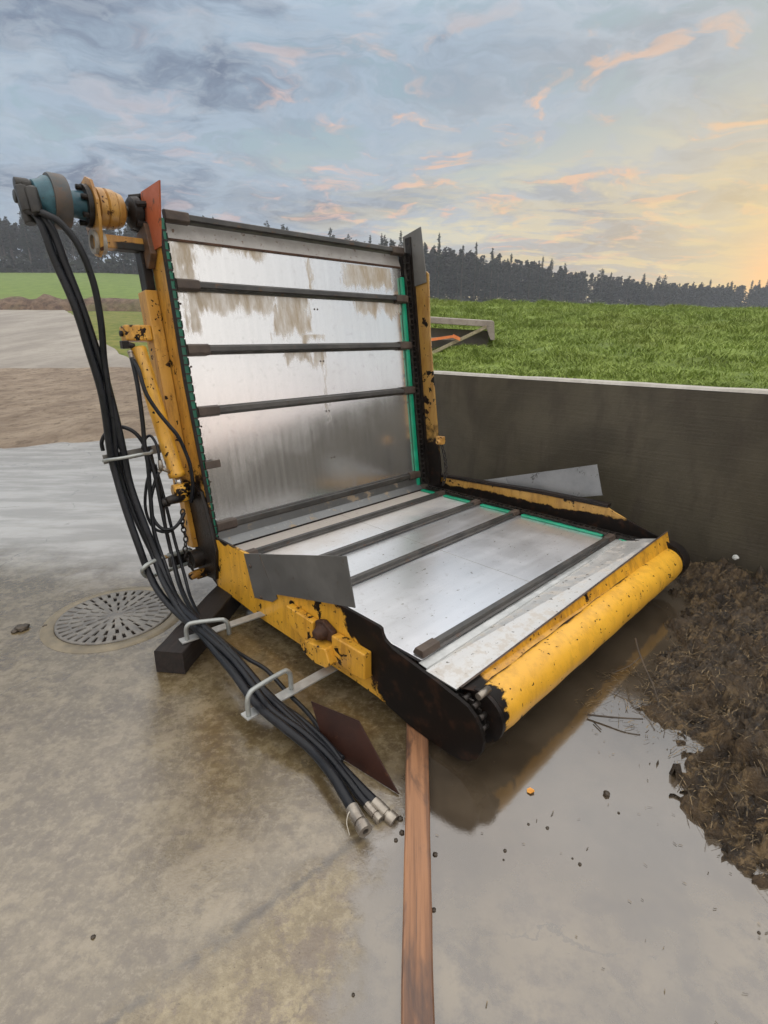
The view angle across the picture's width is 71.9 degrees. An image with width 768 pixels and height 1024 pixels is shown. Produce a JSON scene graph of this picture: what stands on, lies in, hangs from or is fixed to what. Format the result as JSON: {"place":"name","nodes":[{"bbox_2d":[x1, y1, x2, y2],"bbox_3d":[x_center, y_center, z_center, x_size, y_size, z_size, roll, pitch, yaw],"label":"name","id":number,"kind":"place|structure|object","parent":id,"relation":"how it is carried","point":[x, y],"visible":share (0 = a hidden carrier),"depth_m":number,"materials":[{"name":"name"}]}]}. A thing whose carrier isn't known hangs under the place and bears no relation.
{"place":"outdoors","nodes":[
{"label":"outdoors","id":0,"kind":"place"},
{"bbox_2d":[0,310,131,367],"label":"road","id":1,"kind":"structure","parent":0,"point":[40,338],"depth_m":28.98,"materials":[{"name":"grey concrete"}]},
{"bbox_2d":[0,294,140,311],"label":"earth bank","id":2,"kind":"structure","parent":0,"point":[45,302],"depth_m":57.42,"materials":[{"name":"brown soil"}]},
{"bbox_2d":[0,367,155,448],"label":"dirt track","id":3,"kind":"structure","parent":0,"point":[40,406],"depth_m":11.35,"materials":[{"name":"brown soil"}]},
{"bbox_2d":[0,273,155,360],"bbox_3d":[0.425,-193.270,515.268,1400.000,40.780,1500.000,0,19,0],"label":"ground","id":4,"kind":"structure","parent":0,"point":[37,285],"depth_m":88.18,"materials":[{"name":"green plant"}]},
{"bbox_2d":[0,218,8,262],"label":"larch","id":5,"kind":"object","parent":4,"relation":"on","point":[1,238],"visible":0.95,"depth_m":151.52,"materials":[{"name":"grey plant"}]},
{"bbox_2d":[0,219,16,267],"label":"pine","id":6,"kind":"object","parent":4,"relation":"on","point":[3,226],"visible":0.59,"depth_m":152.35,"materials":[{"name":"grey plant"}]},
{"bbox_2d":[0,216,19,265],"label":"pine","id":7,"kind":"object","parent":4,"relation":"on","point":[6,240],"visible":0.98,"depth_m":151.21,"materials":[{"name":"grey plant"}]},
{"bbox_2d":[18,215,34,272],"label":"pine","id":8,"kind":"object","parent":4,"relation":"on","point":[27,244],"visible":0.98,"depth_m":148.98,"materials":[{"name":"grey plant"}]},
{"bbox_2d":[32,224,46,267],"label":"spruce","id":9,"kind":"object","parent":4,"relation":"on","point":[36,239],"visible":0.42,"depth_m":151.81,"materials":[{"name":"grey plant"}]},
{"bbox_2d":[36,230,49,272],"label":"pine","id":10,"kind":"object","parent":4,"relation":"on","point":[39,235],"visible":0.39,"depth_m":149.71,"materials":[{"name":"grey plant"}]},
{"bbox_2d":[40,241,51,272],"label":"spruce","id":11,"kind":"object","parent":4,"relation":"on","point":[41,254],"visible":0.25,"depth_m":151.15,"materials":[{"name":"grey plant"}]},
{"bbox_2d":[58,229,70,254],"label":"pine","id":12,"kind":"object","parent":4,"relation":"on","point":[65,241],"visible":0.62,"depth_m":149.16,"materials":[{"name":"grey plant"}]},
{"bbox_2d":[57,229,72,258],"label":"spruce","id":13,"kind":"object","parent":4,"relation":"on","point":[68,254],"visible":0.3,"depth_m":150.99,"materials":[{"name":"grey plant"}]},
{"bbox_2d":[63,231,74,265],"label":"pine","id":14,"kind":"object","parent":4,"relation":"on","point":[70,250],"visible":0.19,"depth_m":156.14,"materials":[{"name":"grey plant"}]},
{"bbox_2d":[64,225,75,267],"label":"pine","id":15,"kind":"object","parent":4,"relation":"on","point":[71,244],"visible":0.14,"depth_m":149.41,"materials":[{"name":"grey plant"}]},
{"bbox_2d":[69,228,77,268],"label":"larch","id":16,"kind":"object","parent":4,"relation":"on","point":[74,250],"visible":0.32,"depth_m":151.60,"materials":[{"name":"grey plant"}]},
{"bbox_2d":[73,220,80,254],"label":"pine","id":17,"kind":"object","parent":4,"relation":"on","point":[75,226],"visible":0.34,"depth_m":158.72,"materials":[{"name":"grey plant"}]},
{"bbox_2d":[76,226,96,265],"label":"spruce","id":18,"kind":"object","parent":4,"relation":"on","point":[83,243],"visible":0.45,"depth_m":152.65,"materials":[{"name":"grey plant"}]},
{"bbox_2d":[83,226,93,265],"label":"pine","id":19,"kind":"object","parent":4,"relation":"on","point":[86,236],"visible":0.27,"depth_m":153.75,"materials":[{"name":"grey plant"}]},
{"bbox_2d":[105,229,116,262],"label":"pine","id":20,"kind":"object","parent":4,"relation":"on","point":[112,252],"visible":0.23,"depth_m":153.71,"materials":[{"name":"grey plant"}]},
{"bbox_2d":[115,228,129,272],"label":"spruce","id":21,"kind":"object","parent":4,"relation":"on","point":[119,232],"visible":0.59,"depth_m":150.72,"materials":[{"name":"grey plant"}]},
{"bbox_2d":[124,222,133,273],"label":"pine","id":22,"kind":"object","parent":4,"relation":"on","point":[126,236],"visible":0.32,"depth_m":148.94,"materials":[{"name":"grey plant"}]},
{"bbox_2d":[127,226,136,273],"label":"spruce","id":23,"kind":"object","parent":4,"relation":"on","point":[131,254],"visible":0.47,"depth_m":149.43,"materials":[{"name":"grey plant"}]},
{"bbox_2d":[0,219,767,306],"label":"forest","id":24,"kind":"object","parent":4,"relation":"on","point":[469,256],"visible":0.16,"depth_m":188.34,"materials":[{"name":"green plant"}]},
{"bbox_2d":[0,252,767,307],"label":"undergrowth","id":25,"kind":"object","parent":4,"relation":"on","point":[107,265],"visible":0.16,"depth_m":152.70,"materials":[{"name":"green plant"}]},
{"bbox_2d":[398,231,402,259],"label":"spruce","id":26,"kind":"object","parent":4,"relation":"on","point":[400,239],"visible":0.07,"depth_m":148.89,"materials":[{"name":"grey plant"}]},
{"bbox_2d":[423,242,430,272],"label":"pine","id":27,"kind":"object","parent":4,"relation":"on","point":[426,256],"visible":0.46,"depth_m":161.81,"materials":[{"name":"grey plant"}]},
{"bbox_2d":[430,259,439,298],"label":"spruce","id":28,"kind":"object","parent":4,"relation":"on","point":[434,277],"visible":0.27,"depth_m":156.22,"materials":[{"name":"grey plant"}]},
{"bbox_2d":[430,247,444,283],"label":"pine","id":29,"kind":"object","parent":4,"relation":"on","point":[441,265],"visible":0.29,"depth_m":157.91,"materials":[{"name":"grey plant"}]},
{"bbox_2d":[434,233,442,295],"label":"spruce","id":30,"kind":"object","parent":4,"relation":"on","point":[439,246],"visible":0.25,"depth_m":156.22,"materials":[{"name":"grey plant"}]},
{"bbox_2d":[431,250,446,299],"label":"spruce","id":31,"kind":"object","parent":4,"relation":"on","point":[436,280],"visible":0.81,"depth_m":153.56,"materials":[{"name":"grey plant"}]},
{"bbox_2d":[446,251,456,299],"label":"spruce","id":32,"kind":"object","parent":4,"relation":"on","point":[452,276],"visible":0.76,"depth_m":161.67,"materials":[{"name":"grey plant"}]},
{"bbox_2d":[449,254,464,301],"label":"spruce","id":33,"kind":"object","parent":4,"relation":"on","point":[456,291],"visible":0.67,"depth_m":160.92,"materials":[{"name":"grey plant"}]},
{"bbox_2d":[456,245,466,300],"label":"larch","id":34,"kind":"object","parent":4,"relation":"on","point":[462,269],"visible":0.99,"depth_m":157.22,"materials":[{"name":"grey plant"}]},
{"bbox_2d":[469,241,479,299],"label":"spruce","id":35,"kind":"object","parent":4,"relation":"on","point":[475,273],"visible":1,"depth_m":160.33,"materials":[{"name":"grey plant"}]},
{"bbox_2d":[476,258,481,300],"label":"larch","id":36,"kind":"object","parent":4,"relation":"on","point":[479,276],"visible":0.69,"depth_m":166.91,"materials":[{"name":"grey plant"}]},
{"bbox_2d":[475,255,489,300],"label":"pine","id":37,"kind":"object","parent":4,"relation":"on","point":[483,271],"visible":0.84,"depth_m":165.15,"materials":[{"name":"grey plant"}]},
{"bbox_2d":[477,264,490,299],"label":"spruce","id":38,"kind":"object","parent":4,"relation":"on","point":[483,292],"visible":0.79,"depth_m":165.16,"materials":[{"name":"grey plant"}]},
{"bbox_2d":[488,254,494,298],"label":"larch","id":39,"kind":"object","parent":4,"relation":"on","point":[491,282],"visible":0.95,"depth_m":166.50,"materials":[{"name":"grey plant"}]},
{"bbox_2d":[487,248,495,297],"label":"larch","id":40,"kind":"object","parent":4,"relation":"on","point":[491,271],"visible":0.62,"depth_m":168.23,"materials":[{"name":"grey plant"}]},
{"bbox_2d":[494,253,502,298],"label":"larch","id":41,"kind":"object","parent":4,"relation":"on","point":[498,277],"visible":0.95,"depth_m":170.31,"materials":[{"name":"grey plant"}]},
{"bbox_2d":[499,260,508,298],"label":"spruce","id":42,"kind":"object","parent":4,"relation":"on","point":[504,281],"visible":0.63,"depth_m":179.23,"materials":[{"name":"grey plant"}]},
{"bbox_2d":[503,253,514,299],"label":"spruce","id":43,"kind":"object","parent":4,"relation":"on","point":[510,279],"visible":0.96,"depth_m":174.06,"materials":[{"name":"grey plant"}]},
{"bbox_2d":[512,263,522,300],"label":"spruce","id":44,"kind":"object","parent":4,"relation":"on","point":[519,290],"visible":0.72,"depth_m":177.74,"materials":[{"name":"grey plant"}]},
{"bbox_2d":[521,261,535,300],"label":"spruce","id":45,"kind":"object","parent":4,"relation":"on","point":[529,277],"visible":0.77,"depth_m":175.66,"materials":[{"name":"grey plant"}]},
{"bbox_2d":[532,260,540,301],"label":"larch","id":46,"kind":"object","parent":4,"relation":"on","point":[538,271],"visible":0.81,"depth_m":179.18,"materials":[{"name":"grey plant"}]},
{"bbox_2d":[535,265,544,300],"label":"spruce","id":47,"kind":"object","parent":4,"relation":"on","point":[541,287],"visible":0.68,"depth_m":178.34,"materials":[{"name":"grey plant"}]},
{"bbox_2d":[537,257,544,297],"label":"spruce","id":48,"kind":"object","parent":4,"relation":"on","point":[542,276],"visible":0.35,"depth_m":186.35,"materials":[{"name":"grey plant"}]},
{"bbox_2d":[542,264,552,298],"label":"spruce","id":49,"kind":"object","parent":4,"relation":"on","point":[548,286],"visible":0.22,"depth_m":183.29,"materials":[{"name":"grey plant"}]},
{"bbox_2d":[544,260,554,301],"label":"spruce","id":50,"kind":"object","parent":4,"relation":"on","point":[549,289],"visible":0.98,"depth_m":178.32,"materials":[{"name":"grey plant"}]},
{"bbox_2d":[557,270,565,297],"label":"pine","id":51,"kind":"object","parent":4,"relation":"on","point":[561,279],"visible":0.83,"depth_m":186.86,"materials":[{"name":"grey plant"}]},
{"bbox_2d":[557,263,566,300],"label":"spruce","id":52,"kind":"object","parent":4,"relation":"on","point":[565,288],"visible":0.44,"depth_m":193.16,"materials":[{"name":"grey plant"}]},
{"bbox_2d":[560,268,566,300],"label":"larch","id":53,"kind":"object","parent":4,"relation":"on","point":[563,289],"visible":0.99,"depth_m":182.38,"materials":[{"name":"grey plant"}]},
{"bbox_2d":[577,271,584,302],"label":"larch","id":54,"kind":"object","parent":4,"relation":"on","point":[581,283],"visible":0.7,"depth_m":192.07,"materials":[{"name":"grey plant"}]},
{"bbox_2d":[579,273,587,302],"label":"larch","id":55,"kind":"object","parent":4,"relation":"on","point":[584,290],"visible":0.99,"depth_m":188.97,"materials":[{"name":"green plant"}]},
{"bbox_2d":[586,273,592,302],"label":"larch","id":56,"kind":"object","parent":4,"relation":"on","point":[590,290],"visible":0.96,"depth_m":194.87,"materials":[{"name":"green plant"}]},
{"bbox_2d":[420,371,767,577],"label":"concrete wall","id":57,"kind":"structure","parent":4,"relation":"on","point":[685,467],"depth_m":3.67,"materials":[{"name":"grey concrete"}]},
{"bbox_2d":[590,273,598,302],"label":"spruce","id":58,"kind":"object","parent":4,"relation":"on","point":[591,301],"visible":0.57,"depth_m":204.01,"materials":[{"name":"green plant"}]},
{"bbox_2d":[596,269,604,304],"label":"spruce","id":59,"kind":"object","parent":4,"relation":"on","point":[600,294],"visible":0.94,"depth_m":196.05,"materials":[{"name":"green plant"}]},
{"bbox_2d":[595,269,605,300],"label":"pine","id":60,"kind":"object","parent":4,"relation":"on","point":[601,270],"visible":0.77,"depth_m":197.35,"materials":[{"name":"green plant"}]},
{"bbox_2d":[605,272,612,299],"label":"spruce","id":61,"kind":"object","parent":4,"relation":"on","point":[609,285],"visible":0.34,"depth_m":202.17,"materials":[{"name":"green plant"}]},
{"bbox_2d":[604,282,615,303],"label":"spruce","id":62,"kind":"object","parent":4,"relation":"on","point":[609,295],"visible":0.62,"depth_m":195.72,"materials":[{"name":"green plant"}]},
{"bbox_2d":[606,277,618,301],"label":"pine","id":63,"kind":"object","parent":4,"relation":"on","point":[613,287],"visible":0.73,"depth_m":196.90,"materials":[{"name":"green plant"}]},
{"bbox_2d":[622,276,632,304],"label":"pine","id":64,"kind":"object","parent":4,"relation":"on","point":[627,284],"visible":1,"depth_m":199.19,"materials":[{"name":"green plant"}]},
{"bbox_2d":[630,279,636,300],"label":"pine","id":65,"kind":"object","parent":4,"relation":"on","point":[634,289],"visible":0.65,"depth_m":203.48,"materials":[{"name":"green plant"}]},
{"bbox_2d":[632,281,640,303],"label":"pine","id":66,"kind":"object","parent":4,"relation":"on","point":[635,293],"visible":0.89,"depth_m":204.89,"materials":[{"name":"green plant"}]},
{"bbox_2d":[636,273,646,301],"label":"spruce","id":67,"kind":"object","parent":4,"relation":"on","point":[638,299],"visible":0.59,"depth_m":204.44,"materials":[{"name":"green plant"}]},
{"bbox_2d":[638,278,645,304],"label":"larch","id":68,"kind":"object","parent":4,"relation":"on","point":[641,290],"visible":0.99,"depth_m":201.89,"materials":[{"name":"green plant"}]},
{"bbox_2d":[643,282,651,300],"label":"pine","id":69,"kind":"object","parent":4,"relation":"on","point":[647,291],"visible":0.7,"depth_m":205.62,"materials":[{"name":"green plant"}]},
{"bbox_2d":[643,286,654,305],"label":"spruce","id":70,"kind":"object","parent":4,"relation":"on","point":[651,297],"visible":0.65,"depth_m":207.04,"materials":[{"name":"green plant"}]},
{"bbox_2d":[651,280,659,304],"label":"spruce","id":71,"kind":"object","parent":4,"relation":"on","point":[654,295],"visible":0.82,"depth_m":207.40,"materials":[{"name":"green plant"}]},
{"bbox_2d":[654,276,661,304],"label":"pine","id":72,"kind":"object","parent":4,"relation":"on","point":[658,287],"visible":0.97,"depth_m":205.74,"materials":[{"name":"green plant"}]},
{"bbox_2d":[660,275,667,305],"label":"pine","id":73,"kind":"object","parent":4,"relation":"on","point":[664,282],"visible":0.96,"depth_m":206.63,"materials":[{"name":"green plant"}]},
{"bbox_2d":[667,284,673,303],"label":"larch","id":74,"kind":"object","parent":4,"relation":"on","point":[670,296],"visible":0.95,"depth_m":212.53,"materials":[{"name":"green plant"}]},
{"bbox_2d":[673,283,680,303],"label":"larch","id":75,"kind":"object","parent":4,"relation":"on","point":[678,289],"visible":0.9,"depth_m":217.19,"materials":[{"name":"green plant"}]},
{"bbox_2d":[680,284,687,301],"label":"larch","id":76,"kind":"object","parent":4,"relation":"on","point":[684,298],"visible":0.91,"depth_m":219.48,"materials":[{"name":"green plant"}]},
{"bbox_2d":[690,285,696,303],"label":"larch","id":77,"kind":"object","parent":4,"relation":"on","point":[691,298],"visible":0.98,"depth_m":218.51,"materials":[{"name":"green plant"}]},
{"bbox_2d":[692,287,699,304],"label":"spruce","id":78,"kind":"object","parent":4,"relation":"on","point":[695,298],"visible":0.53,"depth_m":219.68,"materials":[{"name":"green plant"}]},
{"bbox_2d":[696,282,705,306],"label":"pine","id":79,"kind":"object","parent":4,"relation":"on","point":[701,292],"visible":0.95,"depth_m":216.24,"materials":[{"name":"green plant"}]},
{"bbox_2d":[701,285,708,306],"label":"larch","id":80,"kind":"object","parent":4,"relation":"on","point":[706,298],"visible":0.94,"depth_m":220.57,"materials":[{"name":"green plant"}]},
{"bbox_2d":[703,279,711,306],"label":"spruce","id":81,"kind":"object","parent":4,"relation":"on","point":[708,290],"visible":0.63,"depth_m":228.63,"materials":[{"name":"green plant"}]},
{"bbox_2d":[711,284,720,305],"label":"pine","id":82,"kind":"object","parent":4,"relation":"on","point":[716,297],"visible":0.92,"depth_m":228.97,"materials":[{"name":"green plant"}]},
{"bbox_2d":[721,283,728,305],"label":"larch","id":83,"kind":"object","parent":4,"relation":"on","point":[724,295],"visible":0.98,"depth_m":223.78,"materials":[{"name":"green plant"}]},
{"bbox_2d":[723,281,733,308],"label":"spruce","id":84,"kind":"object","parent":4,"relation":"on","point":[729,300],"visible":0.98,"depth_m":223.95,"materials":[{"name":"green plant"}]},
{"bbox_2d":[730,285,735,304],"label":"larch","id":85,"kind":"object","parent":4,"relation":"on","point":[733,298],"visible":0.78,"depth_m":227.20,"materials":[{"name":"green plant"}]},
{"bbox_2d":[736,290,743,306],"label":"spruce","id":86,"kind":"object","parent":4,"relation":"on","point":[739,299],"visible":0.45,"depth_m":233.83,"materials":[{"name":"green plant"}]},
{"bbox_2d":[744,281,753,306],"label":"spruce","id":87,"kind":"object","parent":4,"relation":"on","point":[747,300],"visible":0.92,"depth_m":229.87,"materials":[{"name":"green plant"}]},
{"bbox_2d":[751,283,760,307],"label":"spruce","id":88,"kind":"object","parent":4,"relation":"on","point":[756,300],"visible":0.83,"depth_m":234.35,"materials":[{"name":"green plant"}]},
{"bbox_2d":[761,280,767,304],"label":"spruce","id":89,"kind":"object","parent":4,"relation":"on","point":[765,289],"visible":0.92,"depth_m":235.42,"materials":[{"name":"green plant"}]},
{"bbox_2d":[0,436,767,1023],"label":"yard","id":90,"kind":"structure","parent":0,"point":[186,848],"depth_m":1.66,"materials":[{"name":"concrete"}]},
{"bbox_2d":[13,623,29,631],"bbox_3d":[-1.963,0.626,2.871,0.079,0.030,0.077,0,19,0],"label":"mud clod","id":91,"kind":"object","parent":90,"relation":"on","point":[22,627],"visible":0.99,"depth_m":2.86,"materials":[{"name":"soil"}]},
{"bbox_2d":[39,587,184,653],"bbox_3d":[-1.516,0.585,2.999,0.743,0.013,0.743,-4,19,-11],"label":"drain cover","id":92,"kind":"object","parent":90,"relation":"on","point":[111,620],"visible":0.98,"depth_m":2.92,"materials":[{"name":"metal"}]},
{"bbox_2d":[154,585,240,673],"bbox_3d":[-0.934,0.533,2.989,0.148,0.115,1.084,3,19,7],"label":"timber block","id":93,"kind":"object","parent":90,"relation":"on","point":[172,654],"depth_m":2.60,"materials":[{"name":"brown wood"}]},
{"bbox_2d":[12,171,689,837],"bbox_3d":[0.066,-0.533,2.838,2.678,2.284,2.402,-18,25,-42],"label":"folding conveyor","id":94,"kind":"object","parent":90,"relation":"on","point":[282,377],"visible":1,"depth_m":2.96,"materials":[{"name":"metal"}]},
{"bbox_2d":[311,701,398,793],"bbox_3d":[-0.117,0.855,1.977,0.474,0.151,0.066,14,23,36],"label":"steel plate","id":95,"kind":"object","parent":90,"relation":"on","point":[346,736],"visible":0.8,"depth_m":1.98,"materials":[{"name":"brown metal"}]},
{"bbox_2d":[401,666,434,1023],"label":"plank","id":96,"kind":"object","parent":90,"relation":"on","point":[417,994],"visible":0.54,"depth_m":1.48,"materials":[{"name":"orange wood"}]},
{"bbox_2d":[437,559,767,1023],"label":"loose straw","id":97,"kind":"object","parent":90,"relation":"on","point":[740,698],"visible":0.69,"depth_m":2.25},
{"bbox_2d":[603,790,609,796],"bbox_3d":[0.775,0.981,1.844,0.024,0.020,0.023,0,19,0],"label":"mud clod","id":98,"kind":"object","parent":90,"relation":"on","point":[606,793],"visible":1,"depth_m":1.84,"materials":[{"name":"brown soil"}]},
{"bbox_2d":[587,713,642,729],"bbox_3d":[0.942,0.858,2.153,0.210,0.039,0.077,6,19,16],"label":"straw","id":99,"kind":"object","parent":90,"relation":"on","point":[595,715],"visible":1,"depth_m":2.17,"materials":[{"name":"brown plant"}]},
{"bbox_2d":[619,556,767,887],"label":"muck heap","id":100,"kind":"object","parent":90,"relation":"on","point":[741,666],"visible":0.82,"depth_m":2.24,"materials":[{"name":"brown soil"}]},
{"bbox_2d":[611,638,659,706],"bbox_3d":[1.106,0.706,2.374,0.145,0.098,0.396,3,19,8],"label":"twig","id":101,"kind":"object","parent":100,"relation":"on","point":[644,667],"visible":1,"depth_m":2.39,"materials":[{"name":"brown wood"}]},
{"bbox_2d":[0,0,767,303],"label":"sky","id":102,"kind":"structure","parent":0,"point":[625,138],"materials":[{"name":"blue"}]},
{"bbox_2d":[430,297,767,388],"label":"grass bank","id":103,"kind":"structure","parent":0,"point":[733,350],"depth_m":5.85,"materials":[{"name":"green plant"}]},
{"bbox_2d":[432,325,486,353],"bbox_3d":[0.896,-2.116,6.578,0.857,0.387,0.041,-6,20,-18],"label":"wooden batten","id":104,"kind":"object","parent":103,"relation":"on","point":[461,339],"visible":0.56,"depth_m":6.57,"materials":[{"name":"brown wood"}]},
{"bbox_2d":[431,334,459,340],"bbox_3d":[0.622,-2.120,6.500,0.625,0.121,0.044,-1,19,-3],"label":"strap","id":105,"kind":"object","parent":104,"relation":"attached to","point":[447,337],"visible":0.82,"depth_m":6.49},
{"bbox_2d":[430,317,494,349],"bbox_3d":[0.366,-2.306,6.989,2.260,0.674,0.620,0,19,0],"label":"concrete trough","id":106,"kind":"object","parent":103,"relation":"on","point":[480,338],"visible":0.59,"depth_m":7.00,"materials":[{"name":"grey concrete"}]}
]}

